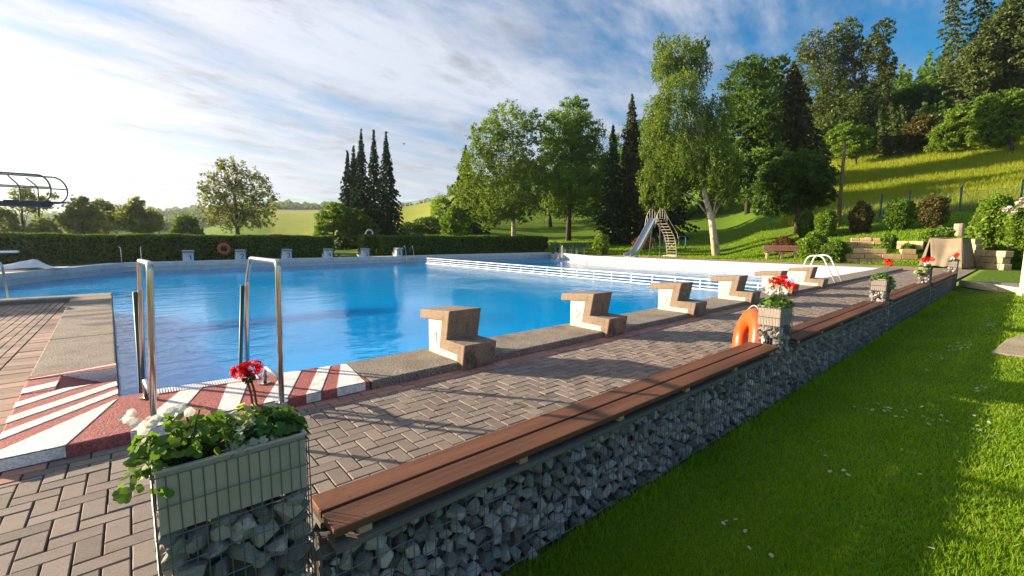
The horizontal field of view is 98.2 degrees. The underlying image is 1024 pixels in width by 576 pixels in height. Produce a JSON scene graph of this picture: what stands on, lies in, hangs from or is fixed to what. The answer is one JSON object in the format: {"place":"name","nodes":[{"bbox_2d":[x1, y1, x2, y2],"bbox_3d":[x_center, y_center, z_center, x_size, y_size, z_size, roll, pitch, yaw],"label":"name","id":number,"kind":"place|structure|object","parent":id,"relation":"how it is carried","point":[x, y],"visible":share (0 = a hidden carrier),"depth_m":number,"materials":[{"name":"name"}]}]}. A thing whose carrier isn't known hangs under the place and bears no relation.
{"place":"outdoors","nodes":[
{"label":"outdoors","id":0,"kind":"place"},
{"bbox_2d":[0,257,830,395],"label":"pool water","id":1,"kind":"structure","parent":0,"point":[332,315],"depth_m":12.49,"materials":[{"name":"blue liquid"}]},
{"bbox_2d":[0,0,1019,213],"label":"sky","id":2,"kind":"structure","parent":0,"point":[116,101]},
{"bbox_2d":[107,96,1023,575],"bbox_3d":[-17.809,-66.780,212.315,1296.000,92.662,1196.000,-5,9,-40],"label":"ground","id":3,"kind":"structure","parent":0,"point":[731,222],"depth_m":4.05,"materials":[{"name":"green plant"}]},
{"bbox_2d":[0,206,24,232],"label":"field bush","id":4,"kind":"object","parent":3,"relation":"on","point":[12,223],"visible":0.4,"depth_m":30.07,"materials":[{"name":"green plant"}]},
{"bbox_2d":[6,185,36,229],"bbox_3d":[-38.157,-5.005,34.819,1.366,6.183,1.836,4,8,31],"label":"tree","id":5,"kind":"object","parent":3,"relation":"on","point":[24,194],"visible":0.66,"depth_m":34.55,"materials":[{"name":"green plant"}]},
{"bbox_2d":[23,191,61,220],"bbox_3d":[-37.723,-4.939,35.778,1.300,5.843,2.356,5,8,37],"label":"tree","id":6,"kind":"object","parent":3,"relation":"on","point":[32,210],"visible":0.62,"depth_m":35.39,"materials":[{"name":"green plant"}]},
{"bbox_2d":[25,216,65,233],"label":"field bush","id":7,"kind":"object","parent":3,"relation":"on","point":[41,224],"visible":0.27,"depth_m":30.51,"materials":[{"name":"green plant"}]},
{"bbox_2d":[52,191,112,234],"bbox_3d":[-34.955,-4.996,36.171,4.085,5.743,3.142,-5,9,-40],"label":"tree","id":8,"kind":"object","parent":3,"relation":"on","point":[79,216],"visible":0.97,"depth_m":35.61,"materials":[{"name":"green plant"}]},
{"bbox_2d":[90,198,122,233],"bbox_3d":[-36.857,-5.276,40.213,3.939,5.757,2.945,-1,7,-12],"label":"tree","id":9,"kind":"object","parent":3,"relation":"on","point":[107,205],"visible":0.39,"depth_m":39.73,"materials":[{"name":"green plant"}]},
{"bbox_2d":[108,196,168,233],"bbox_3d":[-31.798,-5.092,37.922,4.074,5.565,4.444,-5,9,-40],"label":"tree","id":10,"kind":"object","parent":3,"relation":"on","point":[134,219],"visible":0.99,"depth_m":37.31,"materials":[{"name":"green plant"}]},
{"bbox_2d":[0,231,334,264],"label":"hedge","id":11,"kind":"object","parent":3,"relation":"on","point":[54,248],"visible":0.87,"depth_m":24.59,"materials":[{"name":"green plant"}]},
{"bbox_2d":[168,213,205,234],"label":"field bush","id":12,"kind":"object","parent":3,"relation":"on","point":[183,223],"visible":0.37,"depth_m":45.95,"materials":[{"name":"green plant"}]},
{"bbox_2d":[149,435,315,575],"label":"gabion pillar","id":13,"kind":"structure","parent":3,"relation":"on","point":[267,538],"depth_m":1.43,"materials":[{"name":"metal"}]},
{"bbox_2d":[149,417,306,535],"bbox_3d":[-0.920,0.591,1.463,0.411,0.194,0.218,-5,9,-40],"label":"flower box","id":14,"kind":"object","parent":13,"relation":"on","point":[198,491],"visible":0.64,"depth_m":1.37,"materials":[{"name":"plastic"}]},
{"bbox_2d":[112,403,241,503],"bbox_3d":[-1.016,0.463,1.365,0.329,0.238,0.259,-5,9,-40],"label":"petunia","id":15,"kind":"object","parent":14,"relation":"in","point":[182,444],"visible":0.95,"depth_m":1.32,"materials":[{"name":"green plant"}]},
{"bbox_2d":[222,402,279,458],"bbox_3d":[-0.878,0.481,1.485,0.167,0.174,0.223,-5,9,-40],"label":"variegated plant","id":16,"kind":"object","parent":14,"relation":"in","point":[249,418],"visible":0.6,"depth_m":1.46,"materials":[{"name":"green plant"}]},
{"bbox_2d":[229,359,309,440],"bbox_3d":[-0.829,0.405,1.524,0.217,0.318,0.208,-5,9,-40],"label":"geranium","id":17,"kind":"object","parent":14,"relation":"in","point":[285,421],"visible":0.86,"depth_m":1.51,"materials":[{"name":"green plant"}]},
{"bbox_2d":[195,155,280,234],"bbox_3d":[-23.171,-6.869,37.729,6.230,8.517,4.627,-5,9,-40],"label":"tree","id":18,"kind":"object","parent":3,"relation":"on","point":[239,222],"visible":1,"depth_m":37.15,"materials":[{"name":"green plant"}]},
{"bbox_2d":[312,201,358,249],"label":"bushy tree","id":19,"kind":"object","parent":3,"relation":"on","point":[334,211],"visible":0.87,"depth_m":41.96,"materials":[{"name":"green plant"}]},
{"bbox_2d":[334,150,358,249],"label":"spruce","id":20,"kind":"object","parent":3,"relation":"on","point":[346,182],"visible":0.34,"depth_m":45.20,"materials":[{"name":"green plant"}]},
{"bbox_2d":[339,145,363,249],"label":"spruce","id":21,"kind":"object","parent":3,"relation":"on","point":[352,171],"visible":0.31,"depth_m":44.94,"materials":[{"name":"green plant"}]},
{"bbox_2d":[345,128,377,249],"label":"spruce","id":22,"kind":"object","parent":3,"relation":"on","point":[360,176],"visible":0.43,"depth_m":44.58,"materials":[{"name":"green plant"}]},
{"bbox_2d":[346,209,380,245],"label":"bushy tree","id":23,"kind":"object","parent":3,"relation":"on","point":[365,223],"visible":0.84,"depth_m":42.33,"materials":[{"name":"green plant"}]},
{"bbox_2d":[357,234,376,254],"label":"hedge","id":24,"kind":"object","parent":3,"relation":"on","point":[365,240],"visible":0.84,"depth_m":33.92,"materials":[{"name":"green plant"}]},
{"bbox_2d":[365,129,385,232],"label":"spruce","id":25,"kind":"object","parent":3,"relation":"on","point":[373,174],"visible":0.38,"depth_m":46.77,"materials":[{"name":"green plant"}]},
{"bbox_2d":[370,131,405,247],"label":"spruce","id":26,"kind":"object","parent":3,"relation":"on","point":[391,213],"visible":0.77,"depth_m":46.10,"materials":[{"name":"green plant"}]},
{"bbox_2d":[394,221,424,235],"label":"slope bush","id":27,"kind":"object","parent":3,"relation":"on","point":[414,230],"visible":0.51,"depth_m":66.55,"materials":[{"name":"green plant"}]},
{"bbox_2d":[412,216,445,233],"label":"slope bush","id":28,"kind":"object","parent":3,"relation":"on","point":[427,222],"visible":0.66,"depth_m":68.60,"materials":[{"name":"green plant"}]},
{"bbox_2d":[430,193,450,222],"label":"slope bush","id":29,"kind":"object","parent":3,"relation":"on","point":[440,199],"visible":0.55,"depth_m":71.16,"materials":[{"name":"green plant"}]},
{"bbox_2d":[0,252,902,473],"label":"pool basin","id":30,"kind":"object","parent":3,"relation":"in","point":[71,402],"visible":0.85,"depth_m":4.56,"materials":[{"name":"blue paint"}]},
{"bbox_2d":[0,259,68,269],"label":"white sheet","id":31,"kind":"object","parent":30,"relation":"on","point":[32,263],"visible":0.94,"depth_m":17.56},
{"bbox_2d":[132,256,287,420],"bbox_3d":[-2.825,0.790,4.065,0.969,2.157,2.005,-5,9,-40],"label":"pool ladder","id":32,"kind":"object","parent":30,"relation":"attached to","point":[147,389],"visible":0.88,"depth_m":3.66,"materials":[{"name":"metal"}]},
{"bbox_2d":[427,258,761,290],"bbox_3d":[1.462,-0.622,22.846,0.180,0.993,23.250,-5,9,-40],"label":"pool barrier","id":33,"kind":"object","parent":30,"relation":"on","point":[631,276],"visible":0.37,"depth_m":20.31,"materials":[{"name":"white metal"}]},
{"bbox_2d":[438,203,471,235],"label":"slope bush","id":34,"kind":"object","parent":3,"relation":"on","point":[456,216],"visible":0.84,"depth_m":48.25,"materials":[{"name":"green plant"}]},
{"bbox_2d":[375,234,548,255],"bbox_3d":[-3.415,-3.838,39.551,17.815,1.867,1.434,-5,9,-40],"label":"hedge","id":35,"kind":"object","parent":3,"relation":"on","point":[430,244],"visible":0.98,"depth_m":37.79,"materials":[{"name":"green plant"}]},
{"bbox_2d":[438,145,489,233],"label":"spruce","id":36,"kind":"object","parent":3,"relation":"on","point":[475,229],"visible":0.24,"depth_m":60.08,"materials":[{"name":"green plant"}]},
{"bbox_2d":[0,253,976,575],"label":"deck","id":37,"kind":"structure","parent":3,"relation":"on","point":[68,517],"depth_m":3.57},
{"bbox_2d":[0,172,67,207],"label":"diving platform","id":38,"kind":"structure","parent":37,"relation":"on","point":[46,203],"depth_m":13.25,"materials":[{"name":"paint"}]},
{"bbox_2d":[420,306,495,370],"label":"start block","id":39,"kind":"structure","parent":37,"relation":"on","point":[453,333],"depth_m":5.03,"materials":[{"name":"concrete"}]},
{"bbox_2d":[561,291,626,337],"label":"start block","id":40,"kind":"structure","parent":37,"relation":"on","point":[589,309],"depth_m":6.66,"materials":[{"name":"concrete"}]},
{"bbox_2d":[650,282,706,317],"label":"start block","id":41,"kind":"structure","parent":37,"relation":"on","point":[674,296],"depth_m":8.28,"materials":[{"name":"concrete"}]},
{"bbox_2d":[710,275,760,304],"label":"start block","id":42,"kind":"structure","parent":37,"relation":"on","point":[731,287],"depth_m":9.90,"materials":[{"name":"concrete"}]},
{"bbox_2d":[732,305,761,346],"bbox_3d":[2.638,0.581,4.965,0.216,0.773,0.782,2,7,11],"label":"life ring","id":43,"kind":"object","parent":37,"relation":"on","point":[746,324],"visible":0.44,"depth_m":5.01,"materials":[{"name":"orange plastic"}]},
{"bbox_2d":[754,270,799,295],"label":"start block","id":44,"kind":"structure","parent":37,"relation":"on","point":[766,275],"depth_m":11.57,"materials":[{"name":"concrete"}]},
{"bbox_2d":[788,267,828,288],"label":"start block","id":45,"kind":"structure","parent":37,"relation":"on","point":[804,275],"depth_m":13.12,"materials":[{"name":"concrete"}]},
{"bbox_2d":[449,98,547,235],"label":"birch","id":46,"kind":"object","parent":3,"relation":"on","point":[485,191],"visible":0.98,"depth_m":50.57,"materials":[{"name":"green plant"}]},
{"bbox_2d":[0,45,1021,233],"bbox_3d":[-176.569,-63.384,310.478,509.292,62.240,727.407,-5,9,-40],"label":"woods","id":47,"kind":"object","parent":3,"relation":"on","point":[904,80],"visible":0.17,"depth_m":104.19,"materials":[{"name":"green plant"}]},
{"bbox_2d":[306,352,779,575],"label":"gabion wall","id":48,"kind":"structure","parent":3,"relation":"on","point":[487,524],"depth_m":2.32,"materials":[{"name":"stone"}]},
{"bbox_2d":[310,342,778,537],"bbox_3d":[0.885,0.730,3.027,4.210,0.065,0.277,-5,9,-40],"label":"plank bench","id":49,"kind":"object","parent":48,"relation":"on","point":[359,506],"visible":0.99,"depth_m":2.17,"materials":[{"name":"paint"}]},
{"bbox_2d":[478,153,625,227],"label":"beech","id":50,"kind":"object","parent":3,"relation":"on","point":[560,216],"visible":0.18,"depth_m":75.05,"materials":[{"name":"green plant"}]},
{"bbox_2d":[530,94,610,240],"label":"maple","id":51,"kind":"object","parent":3,"relation":"on","point":[581,158],"visible":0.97,"depth_m":52.06,"materials":[{"name":"green plant"}]},
{"bbox_2d":[591,232,610,254],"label":"garden bush","id":52,"kind":"object","parent":3,"relation":"on","point":[599,237],"visible":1,"depth_m":38.68,"materials":[{"name":"green plant"}]},
{"bbox_2d":[588,124,632,244],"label":"spruce","id":53,"kind":"object","parent":3,"relation":"on","point":[611,182],"visible":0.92,"depth_m":47.52,"materials":[{"name":"green plant"}]},
{"bbox_2d":[609,93,657,242],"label":"spruce","id":54,"kind":"object","parent":3,"relation":"on","point":[630,159],"visible":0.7,"depth_m":48.56,"materials":[{"name":"green plant"}]},
{"bbox_2d":[623,208,679,257],"bbox_3d":[10.832,-4.187,34.070,6.573,3.813,1.200,-5,9,-40],"label":"water slide","id":55,"kind":"object","parent":3,"relation":"on","point":[650,223],"visible":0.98,"depth_m":33.80,"materials":[{"name":"metal"}]},
{"bbox_2d":[585,117,731,220],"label":"beech","id":56,"kind":"object","parent":3,"relation":"on","point":[688,202],"visible":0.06,"depth_m":65.74,"materials":[{"name":"green plant"}]},
{"bbox_2d":[632,98,699,239],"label":"spruce","id":57,"kind":"object","parent":3,"relation":"on","point":[671,215],"visible":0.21,"depth_m":50.22,"materials":[{"name":"green plant"}]},
{"bbox_2d":[635,32,744,255],"bbox_3d":[14.736,-11.800,37.083,7.613,18.887,6.437,-1,7,-9],"label":"birch","id":58,"kind":"object","parent":3,"relation":"on","point":[714,167],"visible":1,"depth_m":36.51,"materials":[{"name":"green plant"}]},
{"bbox_2d":[710,52,791,214],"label":"beech","id":59,"kind":"object","parent":3,"relation":"on","point":[758,126],"visible":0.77,"depth_m":55.08,"materials":[{"name":"green plant"}]},
{"bbox_2d":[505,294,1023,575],"bbox_3d":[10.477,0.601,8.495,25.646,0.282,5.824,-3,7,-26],"label":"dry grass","id":60,"kind":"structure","parent":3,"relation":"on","point":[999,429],"depth_m":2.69,"materials":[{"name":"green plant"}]},
{"bbox_2d":[746,53,792,147],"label":"hill tree","id":61,"kind":"object","parent":3,"relation":"on","point":[779,79],"visible":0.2,"depth_m":70.73,"materials":[{"name":"green plant"}]},
{"bbox_2d":[755,306,793,402],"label":"gabion pillar","id":62,"kind":"structure","parent":3,"relation":"on","point":[774,335],"depth_m":4.47,"materials":[{"name":"stone"}]},
{"bbox_2d":[757,302,792,326],"bbox_3d":[2.676,0.264,4.511,0.351,0.194,0.218,-5,9,-40],"label":"flower box","id":63,"kind":"object","parent":62,"relation":"on","point":[772,321],"visible":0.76,"depth_m":4.41,"materials":[{"name":"plastic"}]},
{"bbox_2d":[758,275,796,310],"bbox_3d":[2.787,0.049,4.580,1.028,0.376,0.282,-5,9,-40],"label":"geranium","id":64,"kind":"object","parent":63,"relation":"in","point":[776,301],"visible":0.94,"depth_m":4.48,"materials":[{"name":"green plant"}]},
{"bbox_2d":[763,245,797,259],"bbox_3d":[18.433,-2.409,30.413,2.100,1.015,0.625,2,7,17],"label":"park bench","id":65,"kind":"object","parent":3,"relation":"on","point":[780,248],"visible":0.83,"depth_m":30.46,"materials":[{"name":"brown wood"}]},
{"bbox_2d":[548,207,1021,269],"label":"slope grass","id":66,"kind":"structure","parent":3,"relation":"on","point":[785,254],"depth_m":35.01,"materials":[{"name":"green plant"}]},
{"bbox_2d":[747,147,841,233],"bbox_3d":[24.534,-8.213,38.577,7.454,7.500,6.638,-5,9,-40],"label":"cherry","id":67,"kind":"object","parent":3,"relation":"on","point":[798,182],"visible":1,"depth_m":37.14,"materials":[{"name":"green plant"}]},
{"bbox_2d":[750,60,839,195],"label":"spruce","id":68,"kind":"object","parent":3,"relation":"on","point":[793,113],"visible":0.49,"depth_m":56.58,"materials":[{"name":"green plant"}]},
{"bbox_2d":[795,208,815,237],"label":"ball bush","id":69,"kind":"object","parent":3,"relation":"on","point":[805,224],"visible":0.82,"depth_m":35.24,"materials":[{"name":"green plant"}]},
{"bbox_2d":[796,230,828,260],"bbox_3d":[19.325,-2.693,28.454,2.148,2.034,1.753,-5,9,-40],"label":"garden bush","id":70,"kind":"object","parent":3,"relation":"on","point":[809,243],"visible":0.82,"depth_m":28.05,"materials":[{"name":"green plant"}]},
{"bbox_2d":[790,26,849,148],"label":"hill tree","id":71,"kind":"object","parent":3,"relation":"on","point":[815,65],"visible":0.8,"depth_m":77.84,"materials":[{"name":"green plant"}]},
{"bbox_2d":[813,207,839,236],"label":"ball bush","id":72,"kind":"object","parent":3,"relation":"on","point":[826,220],"visible":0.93,"depth_m":33.66,"materials":[{"name":"green plant"}]},
{"bbox_2d":[783,306,886,395],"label":"gabion wall","id":73,"kind":"structure","parent":3,"relation":"on","point":[810,356],"depth_m":5.51,"materials":[{"name":"stone"}]},
{"bbox_2d":[782,300,885,343],"bbox_3d":[4.485,0.402,6.077,4.270,0.065,0.277,-5,9,-40],"label":"plank bench","id":74,"kind":"object","parent":73,"relation":"on","point":[806,329],"visible":0.84,"depth_m":5.72,"materials":[{"name":"paint"}]},
{"bbox_2d":[819,237,851,262],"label":"garden bush","id":75,"kind":"object","parent":3,"relation":"on","point":[835,250],"visible":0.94,"depth_m":26.58,"materials":[{"name":"green plant"}]},
{"bbox_2d":[837,142,845,226],"bbox_3d":[27.099,-8.329,36.486,0.330,7.138,0.335,-5,9,-40],"label":"utility pole","id":76,"kind":"object","parent":3,"relation":"on","point":[839,208],"visible":0.87,"depth_m":36.40,"materials":[{"name":"paint"}]},
{"bbox_2d":[820,14,872,126],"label":"hill tree","id":77,"kind":"object","parent":3,"relation":"on","point":[849,48],"visible":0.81,"depth_m":76.76,"materials":[{"name":"green plant"}]},
{"bbox_2d":[822,120,878,163],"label":"meadow tree","id":78,"kind":"object","parent":3,"relation":"on","point":[857,141],"visible":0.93,"depth_m":64.61,"materials":[{"name":"green plant"}]},
{"bbox_2d":[847,199,874,232],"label":"ball bush","id":79,"kind":"object","parent":3,"relation":"on","point":[859,212],"visible":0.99,"depth_m":33.19,"materials":[{"name":"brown plant"}]},
{"bbox_2d":[840,248,917,262],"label":"stone wall","id":80,"kind":"structure","parent":3,"relation":"on","point":[875,255],"depth_m":25.95,"materials":[{"name":"stone"}]},
{"bbox_2d":[868,279,889,335],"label":"gabion pillar","id":81,"kind":"structure","parent":3,"relation":"on","point":[879,296],"depth_m":7.51,"materials":[{"name":"stone"}]},
{"bbox_2d":[858,17,902,128],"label":"hill tree","id":82,"kind":"object","parent":3,"relation":"on","point":[881,55],"visible":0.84,"depth_m":74.16,"materials":[{"name":"green plant"}]},
{"bbox_2d":[875,113,894,157],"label":"fir","id":83,"kind":"object","parent":3,"relation":"on","point":[883,140],"visible":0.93,"depth_m":66.12,"materials":[{"name":"green plant"}]},
{"bbox_2d":[880,233,898,248],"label":"terrace plant","id":84,"kind":"object","parent":3,"relation":"on","point":[889,240],"visible":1,"depth_m":27.89,"materials":[{"name":"green plant"}]},
{"bbox_2d":[886,101,907,155],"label":"fir","id":85,"kind":"object","parent":3,"relation":"on","point":[896,136],"visible":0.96,"depth_m":65.12,"materials":[{"name":"green plant"}]},
{"bbox_2d":[881,197,915,230],"bbox_3d":[28.069,-5.362,32.154,2.200,2.528,1.904,-5,9,-40],"label":"ball bush","id":86,"kind":"object","parent":3,"relation":"on","point":[906,216],"visible":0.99,"depth_m":31.75,"materials":[{"name":"green plant"}]},
{"bbox_2d":[779,135,1023,226],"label":"meadow grass","id":87,"kind":"structure","parent":3,"relation":"on","point":[955,178],"depth_m":48.67,"materials":[{"name":"green plant"}]},
{"bbox_2d":[884,287,930,331],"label":"gabion wall","id":88,"kind":"structure","parent":3,"relation":"on","point":[905,307],"depth_m":8.70,"materials":[{"name":"stone"}]},
{"bbox_2d":[888,283,929,302],"bbox_3d":[8.093,0.073,9.134,4.250,0.065,0.277,-5,9,-40],"label":"plank bench","id":89,"kind":"object","parent":88,"relation":"on","point":[899,293],"visible":0.77,"depth_m":9.04,"materials":[{"name":"paint"}]},
{"bbox_2d":[899,104,920,154],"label":"fir","id":90,"kind":"object","parent":3,"relation":"on","point":[904,119],"visible":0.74,"depth_m":64.45,"materials":[{"name":"green plant"}]},
{"bbox_2d":[810,179,1023,221],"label":"meadow fence","id":91,"kind":"object","parent":3,"relation":"on","point":[961,192],"visible":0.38,"depth_m":35.67,"materials":[{"name":"metal"}]},
{"bbox_2d":[885,82,949,122],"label":"hill tree","id":92,"kind":"object","parent":3,"relation":"on","point":[915,94],"visible":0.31,"depth_m":74.78,"materials":[{"name":"green plant"}]},
{"bbox_2d":[900,113,945,150],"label":"meadow tree","id":93,"kind":"object","parent":3,"relation":"on","point":[920,127],"visible":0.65,"depth_m":62.83,"materials":[{"name":"green plant"}]},
{"bbox_2d":[915,192,951,228],"bbox_3d":[29.383,-5.385,30.943,2.110,2.642,1.966,-5,9,-40],"label":"ball bush","id":94,"kind":"object","parent":3,"relation":"on","point":[930,219],"visible":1,"depth_m":30.56,"materials":[{"name":"green plant"}]},
{"bbox_2d":[930,225,955,237],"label":"terrace plant","id":95,"kind":"object","parent":3,"relation":"on","point":[940,229],"visible":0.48,"depth_m":26.53,"materials":[{"name":"green plant"}]},
{"bbox_2d":[929,275,957,304],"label":"gabion wall","id":96,"kind":"structure","parent":3,"relation":"on","point":[940,289],"depth_m":12.02,"materials":[{"name":"stone"}]},
{"bbox_2d":[918,238,976,268],"bbox_3d":[22.324,-1.743,22.691,1.907,1.650,1.805,-3,7,-28],"label":"canvas cover","id":97,"kind":"object","parent":3,"relation":"on","point":[940,250],"visible":0.85,"depth_m":22.28,"materials":[{"name":"beige fabric"}]},
{"bbox_2d":[923,103,972,153],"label":"meadow tree","id":98,"kind":"object","parent":3,"relation":"on","point":[954,128],"visible":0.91,"depth_m":57.78,"materials":[{"name":"green plant"}]},
{"bbox_2d":[928,0,990,125],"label":"larch","id":99,"kind":"object","parent":3,"relation":"on","point":[956,39],"visible":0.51,"depth_m":65.33,"materials":[{"name":"green plant"}]},
{"bbox_2d":[955,0,1004,106],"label":"larch","id":100,"kind":"object","parent":3,"relation":"on","point":[983,15],"visible":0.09,"depth_m":69.23,"materials":[{"name":"green plant"}]},
{"bbox_2d":[952,0,1023,97],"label":"hill tree","id":101,"kind":"object","parent":3,"relation":"on","point":[1007,20],"visible":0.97,"depth_m":56.97,"materials":[{"name":"green plant"}]},
{"bbox_2d":[958,280,1018,292],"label":"kerb","id":102,"kind":"structure","parent":3,"relation":"on","point":[982,286],"depth_m":13.24,"materials":[{"name":"concrete"}]},
{"bbox_2d":[966,191,1014,249],"bbox_3d":[26.399,-3.557,24.322,2.288,3.419,2.037,-5,9,-40],"label":"garden bush","id":103,"kind":"object","parent":3,"relation":"on","point":[986,223],"visible":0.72,"depth_m":23.91,"materials":[{"name":"green plant"}]},
{"bbox_2d":[962,87,1023,152],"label":"meadow tree","id":104,"kind":"object","parent":3,"relation":"on","point":[1002,125],"visible":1,"depth_m":52.68,"materials":[{"name":"green plant"}]},
{"bbox_2d":[974,250,1013,269],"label":"stone wall","id":105,"kind":"structure","parent":3,"relation":"on","point":[997,260],"depth_m":21.59,"materials":[{"name":"stone"}]},
{"bbox_2d":[991,334,1023,357],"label":"lawn slab","id":106,"kind":"structure","parent":3,"relation":"on","point":[1011,342],"depth_m":5.91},
{"bbox_2d":[1001,197,1023,269],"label":"lilac bush","id":107,"kind":"object","parent":3,"relation":"on","point":[1013,230],"visible":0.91,"depth_m":21.48,"materials":[{"name":"green plant"}]},
{"bbox_2d":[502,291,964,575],"bbox_3d":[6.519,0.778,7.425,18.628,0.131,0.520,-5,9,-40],"label":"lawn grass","id":108,"kind":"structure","parent":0,"point":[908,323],"depth_m":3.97,"materials":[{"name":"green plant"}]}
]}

